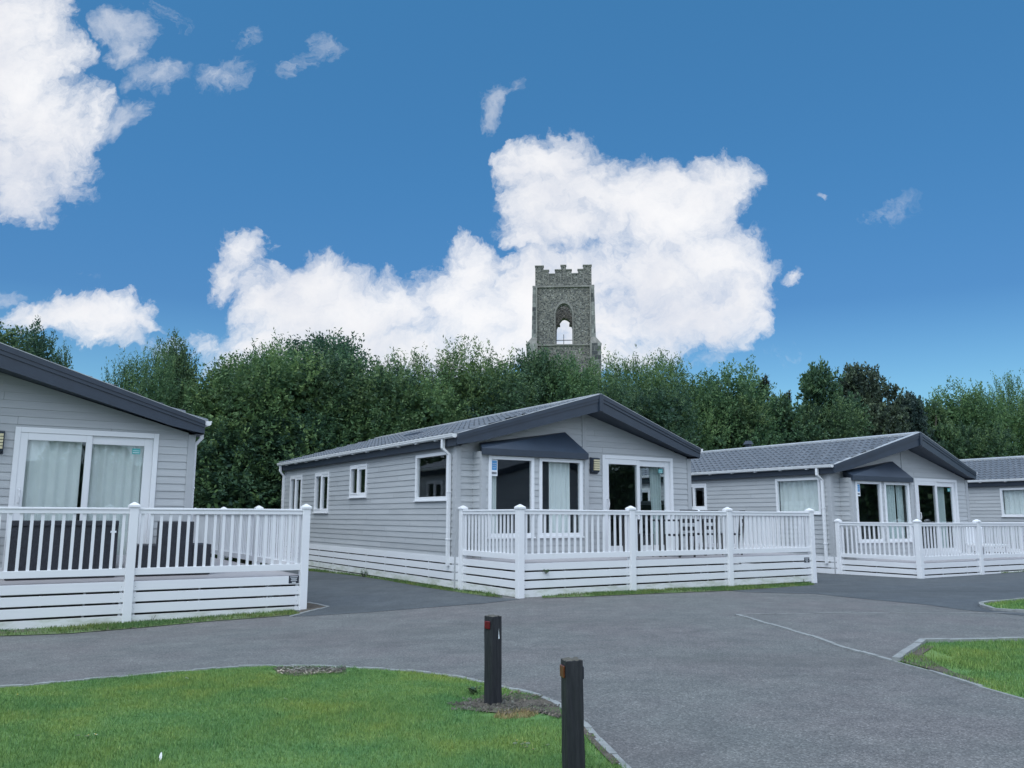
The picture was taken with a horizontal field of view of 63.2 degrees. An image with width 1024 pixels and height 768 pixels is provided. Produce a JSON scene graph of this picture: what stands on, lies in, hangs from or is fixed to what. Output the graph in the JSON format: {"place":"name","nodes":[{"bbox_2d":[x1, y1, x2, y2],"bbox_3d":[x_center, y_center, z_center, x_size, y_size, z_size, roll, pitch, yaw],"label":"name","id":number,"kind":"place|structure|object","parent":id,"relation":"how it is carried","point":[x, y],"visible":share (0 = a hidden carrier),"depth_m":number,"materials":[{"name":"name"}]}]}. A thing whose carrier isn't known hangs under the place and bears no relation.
{"place":"outdoors","nodes":[
{"label":"outdoors","id":0,"kind":"place"},
{"bbox_2d":[0,609,298,635],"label":"grass","id":1,"kind":"structure","parent":0,"point":[96,626],"depth_m":11.39,"materials":[{"name":"green plant"}]},
{"bbox_2d":[0,664,629,767],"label":"lawn","id":2,"kind":"structure","parent":0,"point":[540,715],"depth_m":5.28,"materials":[{"name":"green plant"}]},
{"bbox_2d":[274,666,344,675],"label":"soil","id":3,"kind":"structure","parent":2,"relation":"on","point":[329,670],"depth_m":7.48,"materials":[{"name":"brown soil"}]},
{"bbox_2d":[276,665,561,717],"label":"wood chips","id":4,"kind":"object","parent":3,"relation":"on","point":[452,708],"visible":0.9,"depth_m":6.05,"materials":[{"name":"brown wood"}]},
{"bbox_2d":[454,693,560,716],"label":"soil","id":5,"kind":"structure","parent":2,"relation":"on","point":[543,700],"depth_m":5.96,"materials":[{"name":"brown soil"}]},
{"bbox_2d":[484,614,501,704],"bbox_3d":[-0.141,2.058,6.041,0.105,0.740,0.097,7,-12,-42],"label":"bollard","id":6,"kind":"object","parent":5,"relation":"on","point":[492,658],"visible":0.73,"depth_m":6.02,"materials":[{"name":"wood"}]},
{"bbox_2d":[493,707,537,718],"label":"dry grass","id":7,"kind":"structure","parent":2,"relation":"on","point":[509,715],"depth_m":5.66,"materials":[{"name":"beige plant"}]},
{"bbox_2d":[560,657,584,767],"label":"bollard","id":8,"kind":"object","parent":2,"relation":"on","point":[572,708],"visible":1,"depth_m":4.30,"materials":[{"name":"black wood"}]},
{"bbox_2d":[584,727,619,763],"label":"soil","id":9,"kind":"structure","parent":2,"relation":"on","point":[610,756],"depth_m":4.82,"materials":[{"name":"soil"}]},
{"bbox_2d":[231,570,517,615],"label":"driveway","id":10,"kind":"structure","parent":0,"point":[340,594],"depth_m":14.61,"materials":[{"name":"grey asphalt"}]},
{"bbox_2d":[308,568,501,596],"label":"grass","id":11,"kind":"structure","parent":0,"point":[436,586],"depth_m":16.55,"materials":[{"name":"green plant"}]},
{"bbox_2d":[0,556,1023,767],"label":"road","id":12,"kind":"structure","parent":0,"point":[708,679],"depth_m":8.05,"materials":[{"name":"grey asphalt"}]},
{"bbox_2d":[0,664,630,767],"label":"kerb","id":13,"kind":"structure","parent":12,"relation":"on","point":[605,744],"depth_m":6.94,"materials":[{"name":"concrete"}]},
{"bbox_2d":[735,614,1023,700],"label":"kerb","id":14,"kind":"structure","parent":12,"relation":"on","point":[968,682],"depth_m":7.89,"materials":[{"name":"concrete"}]},
{"bbox_2d":[892,637,1023,660],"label":"kerb","id":15,"kind":"structure","parent":12,"relation":"on","point":[913,647],"depth_m":8.89,"materials":[{"name":"concrete"}]},
{"bbox_2d":[979,598,1023,611],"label":"kerb","id":16,"kind":"structure","parent":12,"relation":"on","point":[982,605],"depth_m":12.25,"materials":[{"name":"concrete"}]},
{"bbox_2d":[0,0,1023,439],"label":"sky","id":17,"kind":"structure","parent":0,"point":[787,184],"materials":[{"name":"blue"}]},
{"bbox_2d":[667,564,1023,614],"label":"driveway","id":18,"kind":"structure","parent":0,"point":[969,592],"depth_m":16.20,"materials":[{"name":"grey asphalt"}]},
{"bbox_2d":[542,581,814,597],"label":"grass","id":19,"kind":"structure","parent":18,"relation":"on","point":[709,588],"depth_m":15.52,"materials":[{"name":"green plant"}]},
{"bbox_2d":[899,637,1023,697],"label":"verge","id":20,"kind":"structure","parent":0,"point":[928,653],"depth_m":7.46,"materials":[{"name":"green plant"}]},
{"bbox_2d":[900,645,979,680],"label":"soil","id":21,"kind":"structure","parent":20,"relation":"on","point":[937,668],"depth_m":7.58,"materials":[{"name":"brown soil"}]},
{"bbox_3d":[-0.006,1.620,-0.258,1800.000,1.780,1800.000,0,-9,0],"label":"ground","id":22,"kind":"structure","parent":0,"visible":0},
{"bbox_2d":[0,321,36,354],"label":"hedge tree","id":23,"kind":"object","parent":22,"relation":"on","point":[14,341],"visible":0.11,"depth_m":24.89,"materials":[{"name":"green plant"}]},
{"bbox_2d":[17,316,61,363],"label":"hedge tree","id":24,"kind":"object","parent":22,"relation":"on","point":[40,346],"visible":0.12,"depth_m":26.35,"materials":[{"name":"green plant"}]},
{"bbox_2d":[53,341,73,368],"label":"hedge tree","id":25,"kind":"object","parent":22,"relation":"on","point":[64,363],"visible":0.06,"depth_m":27.34,"materials":[{"name":"green plant"}]},
{"bbox_2d":[0,342,211,609],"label":"holiday lodge","id":26,"kind":"structure","parent":22,"relation":"on","point":[41,399],"depth_m":13.00,"materials":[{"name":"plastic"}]},
{"bbox_2d":[22,440,81,519],"bbox_3d":[-7.114,1.742,12.744,0.830,2.030,0.059,6,-11,-31],"label":"curtain","id":27,"kind":"object","parent":26,"relation":"hanging from","point":[52,474],"visible":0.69,"depth_m":12.81,"materials":[{"name":"white fabric"}]},
{"bbox_2d":[2,427,158,568],"bbox_3d":[-6.628,1.766,12.916,2.020,2.100,0.163,6,-11,-31],"label":"sliding door","id":28,"kind":"structure","parent":26,"relation":"in","point":[150,442],"depth_m":13.02,"materials":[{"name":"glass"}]},
{"bbox_2d":[79,444,143,554],"bbox_3d":[-6.334,1.829,13.273,0.960,2.030,0.059,6,-11,-31],"label":"curtain","id":29,"kind":"object","parent":26,"relation":"hanging from","point":[115,476],"visible":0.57,"depth_m":13.30,"materials":[{"name":"white fabric"}]},
{"bbox_2d":[101,335,181,407],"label":"hedge tree","id":30,"kind":"object","parent":22,"relation":"on","point":[126,373],"visible":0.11,"depth_m":27.03,"materials":[{"name":"green plant"}]},
{"bbox_2d":[0,502,311,629],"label":"deck","id":31,"kind":"structure","parent":22,"relation":"on","point":[239,534],"depth_m":12.08,"materials":[{"name":"white plastic"}]},
{"bbox_2d":[4,520,118,579],"bbox_3d":[-6.731,2.462,12.456,1.420,0.834,0.776,6,-11,-31],"label":"sofa","id":32,"kind":"object","parent":31,"relation":"on","point":[56,545],"visible":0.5,"depth_m":12.14,"materials":[{"name":"wicker"}]},
{"bbox_2d":[134,521,210,575],"bbox_3d":[-5.421,2.600,13.244,1.080,0.820,0.720,6,-11,-31],"label":"armchair","id":33,"kind":"object","parent":31,"relation":"on","point":[154,551],"visible":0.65,"depth_m":12.94,"materials":[{"name":"wicker"}]},
{"bbox_2d":[123,350,208,456],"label":"hedge tree","id":34,"kind":"object","parent":22,"relation":"on","point":[161,396],"visible":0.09,"depth_m":26.14,"materials":[{"name":"green plant"}]},
{"bbox_2d":[155,328,202,409],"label":"hedge tree","id":35,"kind":"object","parent":22,"relation":"on","point":[181,359],"visible":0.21,"depth_m":28.12,"materials":[{"name":"green plant"}]},
{"bbox_2d":[170,347,299,561],"bbox_3d":[-9.592,2.345,27.833,5.775,7.536,6.539,8,-12,-41],"label":"hedge tree","id":36,"kind":"object","parent":22,"relation":"on","point":[223,464],"visible":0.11,"depth_m":26.20,"materials":[{"name":"green plant"}]},
{"bbox_2d":[194,414,294,557],"bbox_3d":[-9.362,3.471,26.722,5.313,4.842,5.830,2,-9,-9],"label":"hedge tree","id":37,"kind":"object","parent":22,"relation":"on","point":[234,482],"visible":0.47,"depth_m":25.41,"materials":[{"name":"green plant"}]},
{"bbox_2d":[198,328,302,560],"bbox_3d":[-9.778,2.228,30.201,5.425,8.578,5.034,-7,-12,40],"label":"hedge tree","id":38,"kind":"object","parent":22,"relation":"on","point":[276,346],"visible":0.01,"depth_m":30.71,"materials":[{"name":"green plant"}]},
{"bbox_2d":[178,340,346,563],"bbox_3d":[-8.708,2.322,27.809,7.381,7.617,7.102,-6,-11,34],"label":"hedge tree","id":39,"kind":"object","parent":22,"relation":"on","point":[246,394],"visible":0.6,"depth_m":26.38,"materials":[{"name":"green plant"}]},
{"bbox_2d":[216,403,345,550],"bbox_3d":[-7.492,3.306,27.392,5.151,5.398,6.287,5,-10,-27],"label":"hedge tree","id":40,"kind":"object","parent":22,"relation":"on","point":[300,441],"visible":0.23,"depth_m":26.54,"materials":[{"name":"green plant"}]},
{"bbox_2d":[220,343,391,548],"bbox_3d":[-6.987,2.322,28.646,6.527,7.859,6.088,7,-11,-35],"label":"hedge tree","id":41,"kind":"object","parent":22,"relation":"on","point":[379,381],"visible":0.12,"depth_m":27.77,"materials":[{"name":"green plant"}]},
{"bbox_2d":[261,327,383,385],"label":"hedge tree","id":42,"kind":"object","parent":22,"relation":"on","point":[319,341],"visible":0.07,"depth_m":33.24,"materials":[{"name":"green plant"}]},
{"bbox_2d":[304,383,410,449],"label":"hedge tree","id":43,"kind":"object","parent":22,"relation":"on","point":[377,432],"visible":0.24,"depth_m":28.05,"materials":[{"name":"green plant"}]},
{"bbox_2d":[291,346,433,446],"bbox_3d":[-5.281,2.559,29.925,7.545,7.793,6.182,6,-11,-34],"label":"hedge tree","id":44,"kind":"object","parent":22,"relation":"on","point":[327,380],"visible":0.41,"depth_m":28.50,"materials":[{"name":"green plant"}]},
{"bbox_2d":[352,341,455,428],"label":"hedge tree","id":45,"kind":"object","parent":22,"relation":"on","point":[401,366],"visible":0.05,"depth_m":32.38,"materials":[{"name":"green plant"}]},
{"bbox_2d":[367,369,478,433],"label":"hedge tree","id":46,"kind":"object","parent":22,"relation":"on","point":[431,409],"visible":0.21,"depth_m":29.83,"materials":[{"name":"green plant"}]},
{"bbox_2d":[399,348,506,427],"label":"hedge tree","id":47,"kind":"object","parent":22,"relation":"on","point":[458,392],"visible":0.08,"depth_m":31.95,"materials":[{"name":"green plant"}]},
{"bbox_2d":[415,399,503,423],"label":"hedge tree","id":48,"kind":"object","parent":22,"relation":"on","point":[490,410],"depth_m":31.06,"materials":[{"name":"green plant"}]},
{"bbox_2d":[421,334,528,416],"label":"hedge tree","id":49,"kind":"object","parent":22,"relation":"on","point":[467,373],"visible":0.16,"depth_m":32.36,"materials":[{"name":"green plant"}]},
{"bbox_2d":[277,394,702,588],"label":"holiday lodge","id":50,"kind":"structure","parent":22,"relation":"on","point":[386,506],"depth_m":18.14,"materials":[{"name":"grey wood"}]},
{"bbox_2d":[289,475,302,508],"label":"window","id":51,"kind":"structure","parent":50,"relation":"in","point":[299,477],"depth_m":24.12,"materials":[{"name":"white plastic"}]},
{"bbox_2d":[313,472,329,512],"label":"window","id":52,"kind":"structure","parent":50,"relation":"in","point":[323,474],"depth_m":22.26,"materials":[{"name":"white plastic"}]},
{"bbox_2d":[348,463,367,498],"bbox_3d":[-3.708,2.353,20.129,0.105,0.808,1.114,6,-11,-32],"label":"window","id":53,"kind":"structure","parent":50,"relation":"in","point":[358,494],"depth_m":20.12,"materials":[{"name":"white plastic"}]},
{"bbox_2d":[413,451,448,501],"bbox_3d":[-1.622,1.887,16.837,0.105,0.968,1.484,6,-11,-32],"label":"window","id":54,"kind":"structure","parent":50,"relation":"in","point":[417,460],"depth_m":17.14,"materials":[{"name":"white plastic"}]},
{"bbox_2d":[491,459,495,532],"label":"curtain","id":55,"kind":"object","parent":50,"relation":"hanging from","point":[493,492],"visible":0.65,"depth_m":16.04,"materials":[{"name":"grey fabric"}]},
{"bbox_2d":[487,455,535,538],"bbox_3d":[-0.014,2.194,16.146,1.074,1.578,0.105,6,-11,-32],"label":"window","id":56,"kind":"structure","parent":50,"relation":"in","point":[492,464],"depth_m":16.06,"materials":[{"name":"white plastic"}]},
{"bbox_2d":[549,462,569,532],"bbox_3d":[0.950,2.297,16.889,0.520,1.580,0.060,6,-11,-32],"label":"curtain","id":57,"kind":"object","parent":50,"relation":"hanging from","point":[559,486],"visible":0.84,"depth_m":16.90,"materials":[{"name":"white fabric"}]},
{"bbox_2d":[539,458,584,537],"bbox_3d":[0.986,2.296,16.766,1.094,1.578,0.105,6,-11,-32],"label":"window","id":58,"kind":"structure","parent":50,"relation":"in","point":[580,462],"depth_m":16.82,"materials":[{"name":"white plastic"}]},
{"bbox_2d":[602,455,674,551],"bbox_3d":[2.785,2.643,18.255,2.020,2.100,0.163,6,-11,-32],"label":"sliding door","id":59,"kind":"structure","parent":50,"relation":"in","point":[666,463],"depth_m":18.35,"materials":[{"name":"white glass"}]},
{"bbox_2d":[640,466,663,504],"bbox_3d":[3.549,2.418,20.038,0.105,0.968,1.484,6,-11,-32],"label":"window","id":60,"kind":"structure","parent":50,"relation":"in","point":[641,502],"depth_m":20.53,"materials":[{"name":"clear glass"}]},
{"bbox_2d":[649,467,660,544],"bbox_3d":[3.231,2.745,18.756,0.340,2.000,0.060,6,-11,-32],"label":"curtain","id":61,"kind":"object","parent":50,"relation":"hanging from","point":[655,483],"visible":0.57,"depth_m":18.80,"materials":[{"name":"white fabric"}]},
{"bbox_2d":[447,359,548,416],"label":"hedge tree","id":62,"kind":"object","parent":22,"relation":"on","point":[516,396],"visible":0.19,"depth_m":31.64,"materials":[{"name":"green plant"}]},
{"bbox_2d":[486,341,581,405],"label":"hedge tree","id":63,"kind":"object","parent":22,"relation":"on","point":[539,369],"visible":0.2,"depth_m":34.57,"materials":[{"name":"green plant"}]},
{"bbox_2d":[501,354,621,406],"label":"hedge tree","id":64,"kind":"object","parent":22,"relation":"on","point":[572,381],"visible":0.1,"depth_m":34.29,"materials":[{"name":"green plant"}]},
{"bbox_2d":[526,264,601,383],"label":"church tower","id":65,"kind":"structure","parent":22,"relation":"on","point":[559,296],"depth_m":77.03,"materials":[{"name":"stone"}]},
{"bbox_2d":[562,370,644,414],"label":"hedge tree","id":66,"kind":"object","parent":22,"relation":"on","point":[622,393],"visible":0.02,"depth_m":34.53,"materials":[{"name":"green plant"}]},
{"bbox_2d":[560,346,654,416],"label":"hedge tree","id":67,"kind":"object","parent":22,"relation":"on","point":[594,369],"visible":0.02,"depth_m":36.51,"materials":[{"name":"green plant"}]},
{"bbox_2d":[458,504,816,598],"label":"deck","id":68,"kind":"structure","parent":22,"relation":"on","point":[773,563],"depth_m":15.55,"materials":[{"name":"white plastic"}]},
{"bbox_2d":[621,515,653,556],"bbox_3d":[2.519,3.004,16.794,0.520,0.931,0.460,6,-11,-32],"label":"chair","id":69,"kind":"object","parent":68,"relation":"on","point":[623,528],"visible":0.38,"depth_m":16.83,"materials":[{"name":"wicker"}]},
{"bbox_2d":[637,519,708,556],"bbox_3d":[3.298,3.180,17.261,1.400,0.736,0.840,6,-11,-32],"label":"table","id":70,"kind":"object","parent":68,"relation":"on","point":[638,523],"visible":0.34,"depth_m":17.18,"materials":[{"name":"wicker"}]},
{"bbox_2d":[664,510,697,557],"bbox_3d":[3.368,2.978,16.608,0.460,0.931,0.520,6,-11,-32],"label":"chair","id":71,"kind":"object","parent":68,"relation":"on","point":[688,521],"visible":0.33,"depth_m":16.47,"materials":[{"name":"wicker"}]},
{"bbox_2d":[688,510,717,554],"bbox_3d":[4.074,3.165,17.763,0.520,0.931,0.460,8,-12,-40],"label":"chair","id":72,"kind":"object","parent":68,"relation":"on","point":[716,522],"visible":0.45,"depth_m":17.77,"materials":[{"name":"wicker"}]},
{"bbox_2d":[718,510,744,554],"bbox_3d":[4.699,3.177,17.824,0.520,0.931,0.460,0,-9,4],"label":"chair","id":73,"kind":"object","parent":68,"relation":"on","point":[721,534],"visible":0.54,"depth_m":17.63,"materials":[{"name":"wicker"}]},
{"bbox_2d":[591,344,707,446],"bbox_3d":[6.442,2.905,38.353,6.088,9.840,6.527,-5,-11,32],"label":"hedge tree","id":74,"kind":"object","parent":22,"relation":"on","point":[638,371],"visible":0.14,"depth_m":37.98,"materials":[{"name":"green plant"}]},
{"bbox_2d":[609,375,708,450],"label":"hedge tree","id":75,"kind":"object","parent":22,"relation":"on","point":[677,419],"visible":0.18,"depth_m":35.79,"materials":[{"name":"green plant"}]},
{"bbox_2d":[632,350,746,450],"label":"hedge tree","id":76,"kind":"object","parent":22,"relation":"on","point":[710,442],"visible":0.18,"depth_m":38.42,"materials":[{"name":"green plant"}]},
{"bbox_2d":[699,390,784,450],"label":"hedge tree","id":77,"kind":"object","parent":22,"relation":"on","point":[748,410],"visible":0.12,"depth_m":38.89,"materials":[{"name":"green plant"}]},
{"bbox_2d":[687,354,798,450],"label":"hedge tree","id":78,"kind":"object","parent":22,"relation":"on","point":[740,382],"visible":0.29,"depth_m":39.57,"materials":[{"name":"green plant"}]},
{"bbox_2d":[742,373,787,443],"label":"hedge tree","id":79,"kind":"object","parent":22,"relation":"on","point":[765,381],"visible":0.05,"depth_m":43.08,"materials":[{"name":"green plant"}]},
{"bbox_2d":[766,390,829,443],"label":"hedge tree","id":80,"kind":"object","parent":22,"relation":"on","point":[791,420],"visible":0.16,"depth_m":41.53,"materials":[{"name":"green plant"}]},
{"bbox_2d":[642,432,976,573],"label":"holiday lodge","id":81,"kind":"structure","parent":22,"relation":"on","point":[854,476],"depth_m":23.23,"materials":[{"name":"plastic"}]},
{"bbox_2d":[691,483,706,509],"bbox_3d":[5.581,3.467,25.508,0.105,0.808,1.114,6,-11,-31],"label":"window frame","id":82,"kind":"structure","parent":81,"relation":"in","point":[703,485],"depth_m":25.29,"materials":[{"name":"white plastic"}]},
{"bbox_2d":[775,477,821,514],"bbox_3d":[7.619,2.996,22.186,0.105,0.968,1.484,6,-11,-31],"label":"window","id":83,"kind":"structure","parent":81,"relation":"in","point":[819,512],"depth_m":22.24,"materials":[{"name":"white plastic"}]},
{"bbox_2d":[780,480,818,510],"bbox_3d":[7.721,2.998,22.254,0.059,0.890,1.370,6,-11,-31],"label":"curtain","id":84,"kind":"object","parent":81,"relation":"hanging from","point":[802,495],"visible":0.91,"depth_m":22.30,"materials":[{"name":"white fabric"}]},
{"bbox_2d":[855,481,885,542],"bbox_3d":[9.218,3.298,21.472,1.074,1.578,0.105,6,-11,-31],"label":"window","id":85,"kind":"structure","parent":81,"relation":"in","point":[857,483],"depth_m":21.55,"materials":[{"name":"white plastic"}]},
{"bbox_2d":[886,485,896,538],"bbox_3d":[9.997,3.380,22.083,0.540,1.580,0.059,6,-11,-31],"label":"curtain","id":86,"kind":"object","parent":81,"relation":"hanging from","point":[890,495],"visible":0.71,"depth_m":22.14,"materials":[{"name":"white fabric"}]},
{"bbox_2d":[883,482,911,542],"bbox_3d":[10.227,3.399,22.077,1.094,1.578,0.105,6,-11,-31],"label":"window","id":87,"kind":"structure","parent":81,"relation":"in","point":[907,493],"depth_m":22.22,"materials":[{"name":"white plastic"}]},
{"bbox_2d":[895,485,904,538],"bbox_3d":[10.417,3.427,22.370,0.280,1.580,0.060,6,-11,-31],"label":"curtain","id":88,"kind":"object","parent":81,"relation":"hanging from","point":[899,504],"visible":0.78,"depth_m":22.38,"materials":[{"name":"white fabric"}]},
{"bbox_2d":[913,478,961,554],"bbox_3d":[12.048,3.741,23.541,2.020,2.100,0.163,6,-11,-31],"label":"sliding door","id":89,"kind":"structure","parent":81,"relation":"in","point":[935,483],"depth_m":23.65,"materials":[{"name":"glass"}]},
{"bbox_2d":[937,487,946,547],"bbox_3d":[12.360,3.828,23.952,0.350,2.000,0.060,6,-11,-31],"label":"curtain","id":90,"kind":"object","parent":81,"relation":"hanging from","point":[941,505],"visible":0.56,"depth_m":23.99,"materials":[{"name":"white fabric"}]},
{"bbox_2d":[795,355,874,440],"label":"hedge tree","id":91,"kind":"object","parent":22,"relation":"on","point":[817,386],"visible":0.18,"depth_m":45.06,"materials":[{"name":"green plant"}]},
{"bbox_2d":[800,393,875,440],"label":"hedge tree","id":92,"kind":"object","parent":22,"relation":"on","point":[845,426],"visible":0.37,"depth_m":43.21,"materials":[{"name":"green plant"}]},
{"bbox_2d":[838,361,913,435],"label":"hedge tree","id":93,"kind":"object","parent":22,"relation":"on","point":[887,417],"visible":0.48,"depth_m":47.75,"materials":[{"name":"green plant"}]},
{"bbox_2d":[891,387,939,444],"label":"hedge tree","id":94,"kind":"object","parent":22,"relation":"on","point":[918,418],"visible":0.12,"depth_m":49.03,"materials":[{"name":"green plant"}]},
{"bbox_2d":[834,519,1023,578],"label":"deck","id":95,"kind":"structure","parent":22,"relation":"on","point":[920,561],"depth_m":20.30,"materials":[{"name":"white plastic"}]},
{"bbox_2d":[964,527,1006,554],"bbox_3d":[12.755,4.258,22.392,0.800,0.800,0.730,6,-11,-31],"label":"lounge chair","id":96,"kind":"object","parent":95,"relation":"on","point":[982,540],"visible":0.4,"depth_m":22.50,"materials":[{"name":"white plastic"}]},
{"bbox_2d":[922,398,967,458],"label":"hedge tree","id":97,"kind":"object","parent":22,"relation":"on","point":[942,426],"visible":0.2,"depth_m":49.20,"materials":[{"name":"green plant"}]},
{"bbox_2d":[925,375,1014,457],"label":"hedge tree","id":98,"kind":"object","parent":22,"relation":"on","point":[967,410],"visible":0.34,"depth_m":51.78,"materials":[{"name":"green plant"}]},
{"bbox_2d":[949,419,1022,458],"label":"hedge tree","id":99,"kind":"object","parent":22,"relation":"on","point":[976,447],"visible":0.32,"depth_m":49.76,"materials":[{"name":"green plant"}]},
{"bbox_2d":[959,456,1023,553],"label":"holiday lodge","id":100,"kind":"structure","parent":22,"relation":"on","point":[993,480],"depth_m":28.76,"materials":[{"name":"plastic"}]},
{"bbox_2d":[999,488,1023,516],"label":"window","id":101,"kind":"structure","parent":100,"relation":"in","point":[1001,489],"depth_m":28.12,"materials":[{"name":"white plastic"}]},
{"bbox_2d":[1003,490,1023,513],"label":"curtain","id":102,"kind":"object","parent":100,"relation":"hanging from","point":[1013,501],"visible":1,"depth_m":28.00,"materials":[{"name":"white fabric"}]},
{"bbox_2d":[973,368,1023,455],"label":"hedge tree","id":103,"kind":"object","parent":22,"relation":"on","point":[1017,426],"visible":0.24,"depth_m":55.69,"materials":[{"name":"green plant"}]},
{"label":"verge","id":104,"kind":"structure","parent":0,"visible":0},
{"bbox_2d":[981,598,1023,608],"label":"grass","id":105,"kind":"structure","parent":104,"relation":"on","point":[1010,604],"depth_m":12.71,"materials":[{"name":"green plant"}]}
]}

